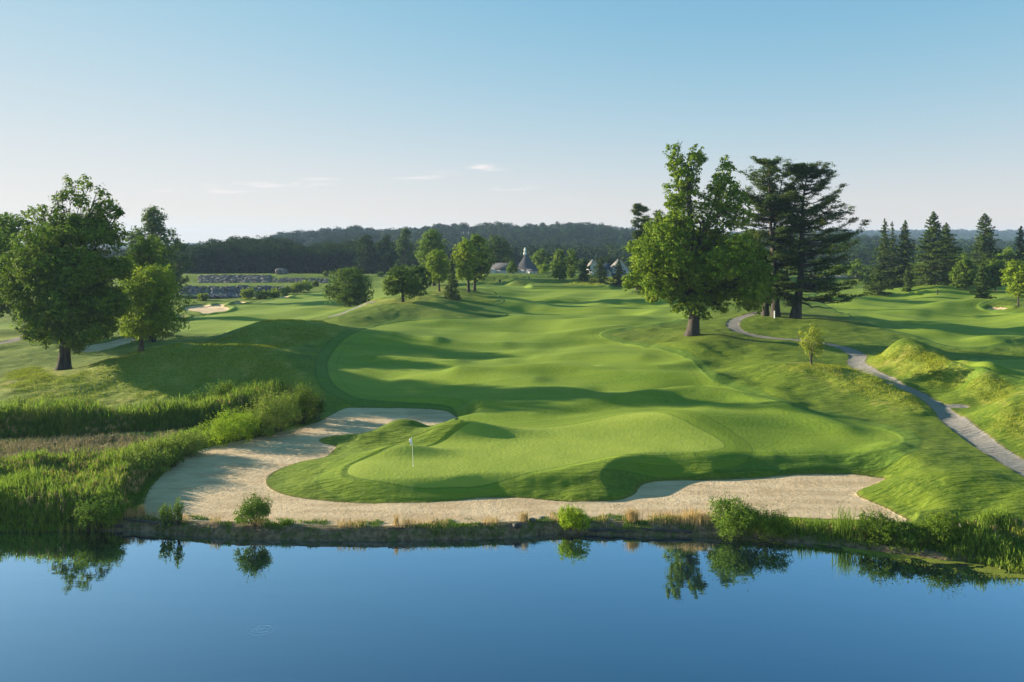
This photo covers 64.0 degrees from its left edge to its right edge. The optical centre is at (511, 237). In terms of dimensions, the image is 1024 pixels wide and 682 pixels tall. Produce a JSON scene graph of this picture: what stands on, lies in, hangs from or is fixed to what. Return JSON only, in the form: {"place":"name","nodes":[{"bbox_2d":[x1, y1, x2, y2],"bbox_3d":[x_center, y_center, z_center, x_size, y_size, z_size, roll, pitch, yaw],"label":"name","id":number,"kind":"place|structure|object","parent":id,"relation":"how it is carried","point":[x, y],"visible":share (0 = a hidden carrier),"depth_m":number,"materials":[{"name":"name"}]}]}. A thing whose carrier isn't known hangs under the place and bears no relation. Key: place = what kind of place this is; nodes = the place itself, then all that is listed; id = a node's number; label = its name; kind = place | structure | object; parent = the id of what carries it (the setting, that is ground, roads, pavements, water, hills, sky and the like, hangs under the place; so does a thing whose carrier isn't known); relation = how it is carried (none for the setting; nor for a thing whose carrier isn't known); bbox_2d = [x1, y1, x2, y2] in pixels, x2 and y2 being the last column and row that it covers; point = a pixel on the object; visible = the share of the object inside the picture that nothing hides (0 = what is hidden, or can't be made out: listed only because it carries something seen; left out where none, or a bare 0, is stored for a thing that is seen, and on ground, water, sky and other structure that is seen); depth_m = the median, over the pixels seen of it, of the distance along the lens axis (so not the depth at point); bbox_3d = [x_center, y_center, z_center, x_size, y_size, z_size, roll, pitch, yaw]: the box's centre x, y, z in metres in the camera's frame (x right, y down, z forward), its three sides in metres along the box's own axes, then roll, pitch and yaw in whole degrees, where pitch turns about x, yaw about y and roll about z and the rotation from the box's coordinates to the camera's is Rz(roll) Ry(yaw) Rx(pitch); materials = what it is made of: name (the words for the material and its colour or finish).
{"place":"outdoors","nodes":[
{"label":"outdoors","id":0,"kind":"place"},
{"bbox_2d":[72,336,135,351],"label":"sand bunker","id":1,"kind":"object","parent":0,"point":[103,346],"visible":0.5,"depth_m":134.97},
{"bbox_2d":[185,304,229,313],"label":"sand bunker","id":2,"kind":"object","parent":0,"point":[206,309],"visible":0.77,"depth_m":196.09},
{"bbox_2d":[178,291,268,298],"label":"pond","id":3,"kind":"structure","parent":0,"point":[222,294],"depth_m":269.77,"materials":[{"name":"liquid"}]},
{"bbox_2d":[0,531,1023,681],"bbox_3d":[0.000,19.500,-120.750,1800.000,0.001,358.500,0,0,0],"label":"pond water","id":4,"kind":"structure","parent":0,"point":[109,606],"depth_m":42.56,"materials":[{"name":"blue liquid"}]},
{"bbox_2d":[250,537,1023,591],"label":"pond scum","id":5,"kind":"object","parent":4,"relation":"on","point":[996,571],"visible":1,"depth_m":49.36,"materials":[{"name":"green plant"}]},
{"bbox_2d":[0,268,1023,561],"bbox_3d":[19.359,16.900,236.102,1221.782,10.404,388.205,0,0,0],"label":"ground","id":6,"kind":"structure","parent":0,"point":[934,462],"depth_m":82.76,"materials":[{"name":"green plant"}]},
{"bbox_2d":[0,204,65,337],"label":"oak tree","id":7,"kind":"object","parent":6,"relation":"on","point":[7,230],"visible":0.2,"depth_m":141.40,"materials":[{"name":"green plant"}]},
{"bbox_2d":[0,366,77,394],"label":"long grass","id":8,"kind":"structure","parent":6,"relation":"on","point":[20,371],"depth_m":103.22,"materials":[{"name":"green plant"}]},
{"bbox_2d":[0,173,139,370],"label":"oak tree","id":9,"kind":"object","parent":6,"relation":"on","point":[54,279],"visible":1,"depth_m":106.05,"materials":[{"name":"green plant"}]},
{"bbox_2d":[0,434,183,532],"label":"front reeds","id":10,"kind":"object","parent":6,"relation":"on","point":[11,485],"visible":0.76,"depth_m":57.50,"materials":[{"name":"green plant"}]},
{"bbox_2d":[0,447,179,512],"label":"reed plumes","id":11,"kind":"object","parent":10,"relation":"attached to","point":[139,482],"visible":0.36,"depth_m":60.64,"materials":[{"name":"plant"}]},
{"bbox_2d":[0,428,183,459],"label":"dead reeds","id":12,"kind":"object","parent":6,"relation":"on","point":[19,446],"visible":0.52,"depth_m":74.34,"materials":[{"name":"brown plant"}]},
{"bbox_2d":[73,488,128,530],"bbox_3d":[-27.471,18.177,54.495,3.253,2.912,3.348,0,0,-44],"label":"shrub","id":13,"kind":"object","parent":6,"relation":"on","point":[104,508],"visible":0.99,"depth_m":54.00,"materials":[{"name":"green plant"}]},
{"bbox_2d":[0,377,294,437],"bbox_3d":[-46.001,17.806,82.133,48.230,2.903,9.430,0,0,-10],"label":"reed stems","id":14,"kind":"object","parent":6,"relation":"on","point":[65,427],"visible":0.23,"depth_m":79.37,"materials":[{"name":"green plant"}]},
{"bbox_2d":[0,383,276,433],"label":"reed plumes","id":15,"kind":"object","parent":14,"relation":"attached to","point":[92,430],"visible":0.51,"depth_m":80.25,"materials":[{"name":"plant"}]},
{"bbox_2d":[118,440,176,475],"bbox_3d":[-29.006,17.858,64.816,4.596,3.546,4.252,0,0,37],"label":"willow shrub","id":16,"kind":"object","parent":6,"relation":"on","point":[155,456],"visible":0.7,"depth_m":64.60,"materials":[{"name":"green plant"}]},
{"bbox_2d":[121,233,179,342],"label":"maple tree","id":17,"kind":"object","parent":6,"relation":"on","point":[148,248],"visible":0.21,"depth_m":134.93,"materials":[{"name":"green plant"}]},
{"bbox_2d":[124,205,183,281],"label":"broadleaf tree","id":18,"kind":"object","parent":6,"relation":"on","point":[152,223],"visible":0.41,"depth_m":214.04,"materials":[{"name":"green plant"}]},
{"bbox_2d":[113,261,197,351],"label":"maple tree","id":19,"kind":"object","parent":6,"relation":"on","point":[150,287],"visible":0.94,"depth_m":120.44,"materials":[{"name":"green plant"}]},
{"bbox_2d":[156,502,175,526],"bbox_3d":[-22.800,18.284,54.166,1.326,1.696,1.250,0,0,-27],"label":"leafy sapling","id":20,"kind":"object","parent":6,"relation":"on","point":[164,515],"visible":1,"depth_m":54.07,"materials":[{"name":"green plant"}]},
{"bbox_2d":[160,445,184,467],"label":"shrub","id":21,"kind":"object","parent":6,"relation":"on","point":[178,456],"visible":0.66,"depth_m":66.72,"materials":[{"name":"green plant"}]},
{"bbox_2d":[174,497,184,525],"bbox_3d":[-21.994,18.061,54.092,0.765,1.953,0.685,0,0,-35],"label":"leafy sapling","id":22,"kind":"object","parent":6,"relation":"on","point":[178,508],"visible":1,"depth_m":54.00,"materials":[{"name":"green plant"}]},
{"bbox_2d":[24,318,339,404],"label":"long grass","id":23,"kind":"structure","parent":6,"relation":"on","point":[215,344],"depth_m":103.48,"materials":[{"name":"green plant"}]},
{"bbox_2d":[154,426,211,457],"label":"willow shrub","id":24,"kind":"object","parent":6,"relation":"on","point":[187,440],"visible":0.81,"depth_m":69.53,"materials":[{"name":"green plant"}]},
{"bbox_2d":[170,240,195,296],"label":"broadleaf tree","id":25,"kind":"object","parent":6,"relation":"on","point":[182,267],"visible":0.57,"depth_m":254.29,"materials":[{"name":"green plant"}]},
{"bbox_2d":[130,411,312,512],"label":"reeds","id":26,"kind":"object","parent":6,"relation":"on","point":[153,479],"visible":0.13,"depth_m":73.15,"materials":[{"name":"green plant"}]},
{"bbox_2d":[203,380,240,399],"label":"shrub","id":27,"kind":"object","parent":6,"relation":"on","point":[226,389],"visible":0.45,"depth_m":87.45,"materials":[{"name":"green plant"}]},
{"bbox_2d":[203,405,260,447],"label":"shrub","id":28,"kind":"object","parent":6,"relation":"on","point":[222,435],"visible":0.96,"depth_m":73.98,"materials":[{"name":"green plant"}]},
{"bbox_2d":[197,274,271,282],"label":"stone wall","id":29,"kind":"structure","parent":6,"relation":"on","point":[225,278],"depth_m":312.89,"materials":[{"name":"grey stone"}]},
{"bbox_2d":[180,285,291,290],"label":"stone wall","id":30,"kind":"structure","parent":6,"relation":"on","point":[229,288],"depth_m":289.37,"materials":[{"name":"grey stone"}]},
{"bbox_2d":[232,488,273,526],"bbox_3d":[-17.005,17.617,53.548,2.624,2.531,2.390,0,0,0],"label":"shrub","id":31,"kind":"object","parent":6,"relation":"on","point":[252,509],"visible":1,"depth_m":53.31,"materials":[{"name":"green plant"}]},
{"bbox_2d":[236,413,272,437],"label":"shrub","id":32,"kind":"object","parent":6,"relation":"on","point":[259,426],"visible":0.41,"depth_m":76.26,"materials":[{"name":"green plant"}]},
{"bbox_2d":[241,385,304,438],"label":"willow shrub","id":33,"kind":"object","parent":6,"relation":"on","point":[281,405],"visible":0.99,"depth_m":76.84,"materials":[{"name":"green plant"}]},
{"bbox_2d":[160,235,430,273],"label":"dark wood","id":34,"kind":"object","parent":6,"relation":"on","point":[260,254],"visible":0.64,"depth_m":371.10,"materials":[{"name":"green plant"}]},
{"bbox_2d":[272,277,328,282],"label":"stone wall","id":35,"kind":"structure","parent":6,"relation":"on","point":[299,279],"depth_m":311.89,"materials":[{"name":"grey stone"}]},
{"bbox_2d":[283,377,318,423],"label":"willow shrub","id":36,"kind":"object","parent":6,"relation":"on","point":[305,397],"visible":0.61,"depth_m":80.80,"materials":[{"name":"green plant"}]},
{"bbox_2d":[305,385,326,418],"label":"shrub","id":37,"kind":"object","parent":6,"relation":"on","point":[319,406],"visible":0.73,"depth_m":82.93,"materials":[{"name":"green plant"}]},
{"bbox_2d":[320,266,376,307],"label":"crabapple tree","id":38,"kind":"object","parent":6,"relation":"on","point":[351,287],"visible":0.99,"depth_m":184.15,"materials":[{"name":"green plant"}]},
{"bbox_2d":[354,234,377,273],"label":"broadleaf tree","id":39,"kind":"object","parent":6,"relation":"on","point":[367,253],"visible":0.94,"depth_m":348.58,"materials":[{"name":"green plant"}]},
{"bbox_2d":[375,233,396,274],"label":"broadleaf tree","id":40,"kind":"object","parent":6,"relation":"on","point":[383,254],"visible":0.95,"depth_m":344.28,"materials":[{"name":"green plant"}]},
{"bbox_2d":[382,264,420,301],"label":"crabapple tree","id":41,"kind":"object","parent":6,"relation":"on","point":[411,285],"visible":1,"depth_m":156.29,"materials":[{"name":"green plant"}]},
{"bbox_2d":[393,227,416,268],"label":"conifer tree","id":42,"kind":"object","parent":6,"relation":"on","point":[409,257],"visible":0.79,"depth_m":349.26,"materials":[{"name":"green plant"}]},
{"bbox_2d":[406,264,433,295],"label":"crabapple tree","id":43,"kind":"object","parent":6,"relation":"on","point":[423,272],"visible":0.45,"depth_m":167.66,"materials":[{"name":"green plant"}]},
{"bbox_2d":[414,228,454,285],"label":"broadleaf tree","id":44,"kind":"object","parent":6,"relation":"on","point":[432,243],"visible":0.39,"depth_m":253.48,"materials":[{"name":"green plant"}]},
{"bbox_2d":[425,248,449,291],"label":"linden tree","id":45,"kind":"object","parent":6,"relation":"on","point":[437,270],"visible":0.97,"depth_m":187.32,"materials":[{"name":"green plant"}]},
{"bbox_2d":[442,254,461,299],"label":"spruce tree","id":46,"kind":"object","parent":6,"relation":"on","point":[451,282],"visible":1,"depth_m":175.73,"materials":[{"name":"green plant"}]},
{"bbox_2d":[449,237,479,291],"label":"linden tree","id":47,"kind":"object","parent":6,"relation":"on","point":[464,257],"visible":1,"depth_m":188.84,"materials":[{"name":"green plant"}]},
{"bbox_2d":[470,233,495,290],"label":"linden tree","id":48,"kind":"object","parent":6,"relation":"on","point":[483,267],"visible":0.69,"depth_m":198.12,"materials":[{"name":"green plant"}]},
{"bbox_2d":[3,512,974,560],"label":"bank weeds","id":49,"kind":"object","parent":6,"relation":"on","point":[866,540],"visible":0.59,"depth_m":53.27,"materials":[{"name":"green plant"}]},
{"bbox_2d":[482,235,515,270],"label":"broadleaf tree","id":50,"kind":"object","parent":6,"relation":"on","point":[498,247],"visible":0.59,"depth_m":298.73,"materials":[{"name":"green plant"}]},
{"bbox_2d":[491,248,538,273],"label":"clubhouse","id":51,"kind":"structure","parent":6,"relation":"on","point":[526,265],"depth_m":286.91,"materials":[{"name":"white"}]},
{"bbox_2d":[137,510,940,547],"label":"dry bank grass","id":52,"kind":"structure","parent":6,"relation":"on","point":[215,520],"depth_m":54.00,"materials":[{"name":"green plant"}]},
{"bbox_2d":[529,248,551,271],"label":"broadleaf tree","id":53,"kind":"object","parent":6,"relation":"on","point":[537,260],"visible":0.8,"depth_m":303.47,"materials":[{"name":"green plant"}]},
{"bbox_2d":[550,249,568,279],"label":"broadleaf tree","id":54,"kind":"object","parent":6,"relation":"on","point":[559,270],"visible":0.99,"depth_m":241.97,"materials":[{"name":"green plant"}]},
{"bbox_2d":[564,248,579,277],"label":"broadleaf tree","id":55,"kind":"object","parent":6,"relation":"on","point":[572,266],"visible":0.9,"depth_m":249.45,"materials":[{"name":"green plant"}]},
{"bbox_2d":[557,501,591,531],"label":"shrub","id":56,"kind":"object","parent":6,"relation":"on","point":[569,515],"visible":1,"depth_m":53.68,"materials":[{"name":"green plant"}]},
{"bbox_2d":[573,259,592,281],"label":"spruce tree","id":57,"kind":"object","parent":6,"relation":"on","point":[584,268],"visible":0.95,"depth_m":239.19,"materials":[{"name":"green plant"}]},
{"bbox_2d":[588,256,613,285],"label":"spruce tree","id":58,"kind":"object","parent":6,"relation":"on","point":[602,274],"visible":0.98,"depth_m":231.44,"materials":[{"name":"green plant"}]},
{"bbox_2d":[587,259,628,276],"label":"white house","id":59,"kind":"structure","parent":6,"relation":"on","point":[592,263],"depth_m":268.00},
{"bbox_2d":[622,506,642,522],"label":"grass tuft","id":60,"kind":"object","parent":6,"relation":"on","point":[633,515],"visible":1,"depth_m":54.52,"materials":[{"name":"beige plant"}]},
{"bbox_2d":[626,203,644,289],"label":"white pine","id":61,"kind":"object","parent":6,"relation":"on","point":[636,223],"visible":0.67,"depth_m":204.11,"materials":[{"name":"green plant"}]},
{"bbox_2d":[675,506,715,527],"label":"grass tuft","id":62,"kind":"object","parent":6,"relation":"on","point":[694,515],"visible":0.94,"depth_m":54.31,"materials":[{"name":"beige plant"}]},
{"bbox_2d":[621,141,780,335],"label":"oak tree","id":63,"kind":"object","parent":6,"relation":"on","point":[714,263],"visible":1,"depth_m":117.36,"materials":[{"name":"green plant"}]},
{"bbox_2d":[704,488,761,542],"bbox_3d":[14.398,17.914,53.051,3.591,2.968,3.517,0,0,0],"label":"shrub","id":64,"kind":"object","parent":6,"relation":"on","point":[741,514],"visible":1,"depth_m":52.54,"materials":[{"name":"green plant"}]},
{"bbox_2d":[725,230,791,312],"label":"maple tree","id":65,"kind":"object","parent":6,"relation":"on","point":[743,234],"visible":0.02,"depth_m":149.23,"materials":[{"name":"green plant"}]},
{"bbox_2d":[744,502,793,541],"bbox_3d":[16.504,18.319,52.721,3.140,2.407,2.762,0,0,0],"label":"shrub","id":66,"kind":"object","parent":6,"relation":"on","point":[770,527],"visible":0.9,"depth_m":52.35,"materials":[{"name":"green plant"}]},
{"bbox_2d":[733,155,804,316],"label":"white pine","id":67,"kind":"object","parent":6,"relation":"on","point":[773,203],"visible":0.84,"depth_m":140.13,"materials":[{"name":"green plant"}]},
{"bbox_2d":[745,157,800,315],"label":"white pine","id":68,"kind":"object","parent":6,"relation":"on","point":[765,312],"visible":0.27,"depth_m":143.40,"materials":[{"name":"green plant"}]},
{"bbox_2d":[797,324,826,363],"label":"young tree","id":69,"kind":"object","parent":6,"relation":"on","point":[810,347],"visible":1,"depth_m":92.09,"materials":[{"name":"green plant"}]},
{"bbox_2d":[798,516,837,537],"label":"grass tuft","id":70,"kind":"object","parent":6,"relation":"on","point":[820,525],"visible":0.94,"depth_m":53.04,"materials":[{"name":"green plant"}]},
{"bbox_2d":[775,161,871,318],"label":"white pine","id":71,"kind":"object","parent":6,"relation":"on","point":[809,174],"visible":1,"depth_m":139.60,"materials":[{"name":"green plant"}]},
{"bbox_2d":[829,501,865,537],"bbox_3d":[21.367,18.142,52.343,2.256,2.412,1.898,0,0,0],"label":"grass tuft","id":72,"kind":"object","parent":6,"relation":"on","point":[843,524],"visible":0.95,"depth_m":52.29,"materials":[{"name":"green plant"}]},
{"bbox_2d":[775,362,926,413],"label":"long grass","id":73,"kind":"structure","parent":6,"relation":"on","point":[851,369],"depth_m":87.48,"materials":[{"name":"green plant"}]},
{"bbox_2d":[847,258,867,278],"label":"broadleaf tree","id":74,"kind":"object","parent":6,"relation":"on","point":[856,263],"visible":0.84,"depth_m":284.05,"materials":[{"name":"green plant"}]},
{"bbox_2d":[856,504,900,547],"bbox_3d":[23.230,18.100,51.789,2.795,2.499,2.774,0,0,44],"label":"shrub","id":75,"kind":"object","parent":6,"relation":"on","point":[881,522],"visible":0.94,"depth_m":51.34,"materials":[{"name":"green plant"}]},
{"bbox_2d":[887,220,920,286],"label":"spruce tree","id":76,"kind":"object","parent":6,"relation":"on","point":[905,239],"visible":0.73,"depth_m":229.63,"materials":[{"name":"green plant"}]},
{"bbox_2d":[890,515,918,546],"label":"shrub","id":77,"kind":"object","parent":6,"relation":"on","point":[905,535],"visible":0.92,"depth_m":50.74,"materials":[{"name":"green plant"}]},
{"bbox_2d":[868,345,964,387],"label":"long grass","id":78,"kind":"structure","parent":6,"relation":"on","point":[923,357],"depth_m":92.74,"materials":[{"name":"green plant"}]},
{"bbox_2d":[910,520,933,546],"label":"shrub","id":79,"kind":"object","parent":6,"relation":"on","point":[919,533],"visible":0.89,"depth_m":50.55,"materials":[{"name":"green plant"}]},
{"bbox_2d":[904,211,967,286],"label":"spruce tree","id":80,"kind":"object","parent":6,"relation":"on","point":[930,246],"visible":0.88,"depth_m":215.26,"materials":[{"name":"green plant"}]},
{"bbox_2d":[919,503,970,547],"bbox_3d":[26.871,18.076,51.062,3.017,2.784,3.029,0,0,0],"label":"shrub","id":81,"kind":"object","parent":6,"relation":"on","point":[945,526],"visible":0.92,"depth_m":50.59,"materials":[{"name":"green plant"}]},
{"bbox_2d":[927,222,970,285],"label":"spruce tree","id":82,"kind":"object","parent":6,"relation":"on","point":[949,245],"visible":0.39,"depth_m":220.86,"materials":[{"name":"green plant"}]},
{"bbox_2d":[943,507,1023,574],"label":"bank reeds","id":83,"kind":"object","parent":6,"relation":"on","point":[1009,542],"visible":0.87,"depth_m":49.80,"materials":[{"name":"green plant"}]},
{"bbox_2d":[965,213,1008,281],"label":"spruce tree","id":84,"kind":"object","parent":6,"relation":"on","point":[984,237],"visible":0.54,"depth_m":234.50,"materials":[{"name":"green plant"}]},
{"bbox_2d":[962,374,1015,403],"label":"long grass","id":85,"kind":"structure","parent":6,"relation":"on","point":[1000,397],"depth_m":81.16,"materials":[{"name":"green plant"}]},
{"bbox_2d":[986,397,1023,449],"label":"long grass","id":86,"kind":"structure","parent":6,"relation":"on","point":[1022,419],"depth_m":70.74,"materials":[{"name":"green plant"}]},
{"bbox_2d":[992,246,1022,275],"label":"broadleaf tree","id":87,"kind":"object","parent":6,"relation":"on","point":[1004,252],"visible":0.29,"depth_m":260.78,"materials":[{"name":"green plant"}]},
{"bbox_2d":[1000,259,1023,305],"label":"maple tree","id":88,"kind":"object","parent":6,"relation":"on","point":[1016,285],"visible":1,"depth_m":167.28,"materials":[{"name":"green plant"}]},
{"bbox_2d":[0,285,1023,457],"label":"fairway","id":89,"kind":"structure","parent":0,"point":[542,356],"depth_m":106.94,"materials":[{"name":"green plant"}]},
{"bbox_2d":[607,259,625,287],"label":"spruce tree","id":90,"kind":"object","parent":89,"relation":"on","point":[618,276],"visible":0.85,"depth_m":235.56,"materials":[{"name":"green plant"}]},
{"bbox_2d":[862,267,893,294],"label":"spruce tree","id":91,"kind":"object","parent":89,"relation":"on","point":[879,284],"visible":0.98,"depth_m":204.24,"materials":[{"name":"green plant"}]},
{"bbox_2d":[864,218,903,288],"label":"spruce tree","id":92,"kind":"object","parent":89,"relation":"on","point":[882,262],"visible":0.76,"depth_m":231.48,"materials":[{"name":"green plant"}]},
{"bbox_2d":[901,266,913,291],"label":"spruce tree","id":93,"kind":"object","parent":89,"relation":"on","point":[907,287],"visible":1,"depth_m":206.35,"materials":[{"name":"green plant"}]},
{"bbox_2d":[948,257,978,288],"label":"maple tree","id":94,"kind":"object","parent":89,"relation":"on","point":[962,275],"visible":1,"depth_m":204.13,"materials":[{"name":"green plant"}]},
{"bbox_2d":[968,262,996,298],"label":"spruce tree","id":95,"kind":"object","parent":89,"relation":"on","point":[980,276],"visible":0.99,"depth_m":177.69,"materials":[{"name":"green plant"}]},
{"bbox_2d":[976,258,1009,290],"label":"maple tree","id":96,"kind":"object","parent":89,"relation":"on","point":[993,266],"visible":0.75,"depth_m":204.81,"materials":[{"name":"green plant"}]},
{"bbox_2d":[1006,226,1023,278],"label":"pine tree","id":97,"kind":"object","parent":89,"relation":"on","point":[1020,245],"visible":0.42,"depth_m":231.82,"materials":[{"name":"green plant"}]},
{"bbox_2d":[0,301,1023,475],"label":"cart path","id":98,"kind":"structure","parent":0,"point":[965,428],"depth_m":78.67,"materials":[{"name":"grey asphalt"}]},
{"bbox_2d":[0,0,1023,242],"label":"sky","id":99,"kind":"structure","parent":0,"point":[240,118],"materials":[{"name":"blue"}]},
{"bbox_2d":[23,234,1014,269],"bbox_3d":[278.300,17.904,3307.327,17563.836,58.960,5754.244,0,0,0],"label":"hills","id":100,"kind":"structure","parent":0,"point":[125,247],"depth_m":895.41,"materials":[{"name":"green plant"}]},
{"bbox_2d":[24,244,214,267],"bbox_3d":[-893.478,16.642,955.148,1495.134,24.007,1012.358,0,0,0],"label":"forest","id":101,"kind":"object","parent":100,"relation":"on","point":[120,254],"visible":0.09,"depth_m":480.31,"materials":[{"name":"green plant"}]},
{"bbox_2d":[234,221,707,266],"bbox_3d":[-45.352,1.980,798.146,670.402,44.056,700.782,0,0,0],"label":"hill forest","id":102,"kind":"object","parent":100,"relation":"on","point":[562,237],"visible":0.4,"depth_m":777.95,"materials":[{"name":"green plant"}]},
{"bbox_2d":[729,229,1023,267],"bbox_3d":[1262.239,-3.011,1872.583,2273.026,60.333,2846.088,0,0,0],"label":"valley forest","id":103,"kind":"object","parent":100,"relation":"on","point":[869,242],"visible":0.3,"depth_m":832.52,"materials":[{"name":"green plant"}]},
{"bbox_2d":[135,297,905,525],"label":"sand bunker","id":104,"kind":"object","parent":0,"point":[215,481],"visible":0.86,"depth_m":59.97},
{"bbox_2d":[348,412,724,488],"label":"putting green","id":105,"kind":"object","parent":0,"point":[476,454],"visible":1,"depth_m":66.95,"materials":[{"name":"green plant"}]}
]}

